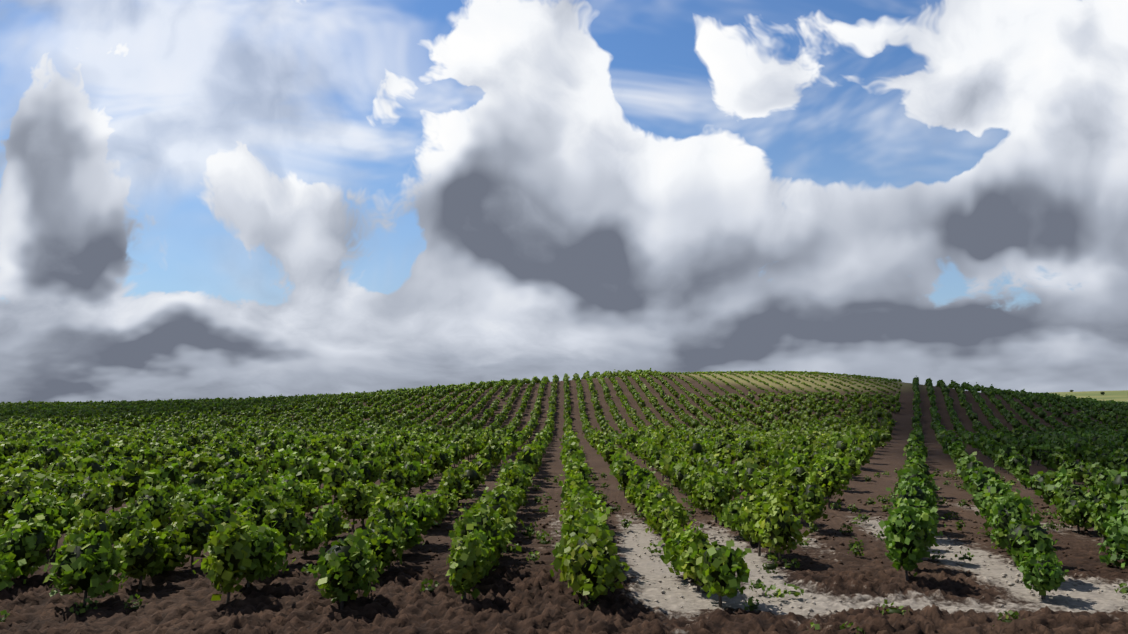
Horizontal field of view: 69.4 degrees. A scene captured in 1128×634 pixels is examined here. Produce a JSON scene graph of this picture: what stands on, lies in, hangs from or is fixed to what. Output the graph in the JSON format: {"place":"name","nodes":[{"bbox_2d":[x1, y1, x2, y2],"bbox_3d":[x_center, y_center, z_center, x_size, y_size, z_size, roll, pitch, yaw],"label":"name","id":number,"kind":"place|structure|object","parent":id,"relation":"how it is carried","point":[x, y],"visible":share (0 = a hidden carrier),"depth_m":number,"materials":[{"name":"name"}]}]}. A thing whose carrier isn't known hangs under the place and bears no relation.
{"place":"outdoors","nodes":[
{"label":"outdoors","id":0,"kind":"place"},
{"bbox_2d":[0,373,1127,633],"bbox_3d":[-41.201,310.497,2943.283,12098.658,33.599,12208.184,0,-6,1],"label":"ground","id":1,"kind":"structure","parent":0,"point":[532,597],"depth_m":17.74,"materials":[{"name":"soil"}]},
{"bbox_2d":[0,368,1127,605],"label":"vines","id":2,"kind":"object","parent":1,"relation":"on","point":[236,492],"visible":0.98,"depth_m":32.46,"materials":[{"name":"green plant"}]},
{"bbox_2d":[0,390,1127,633],"bbox_3d":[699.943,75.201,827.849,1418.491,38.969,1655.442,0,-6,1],"label":"weeds","id":3,"kind":"object","parent":1,"relation":"on","point":[530,532],"visible":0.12,"depth_m":23.10,"materials":[{"name":"green plant"}]},
{"bbox_2d":[20,443,1110,609],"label":"vine trunks","id":4,"kind":"object","parent":1,"relation":"on","point":[464,591],"depth_m":22.60,"materials":[{"name":"brown plant"}]},
{"bbox_2d":[22,497,1127,633],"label":"soil clods","id":5,"kind":"object","parent":1,"relation":"on","point":[841,543],"visible":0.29,"depth_m":22.86,"materials":[{"name":"brown soil"}]},
{"bbox_2d":[0,0,1127,402],"label":"sky","id":6,"kind":"structure","parent":0,"point":[211,199],"materials":[{"name":"white"}]}
]}

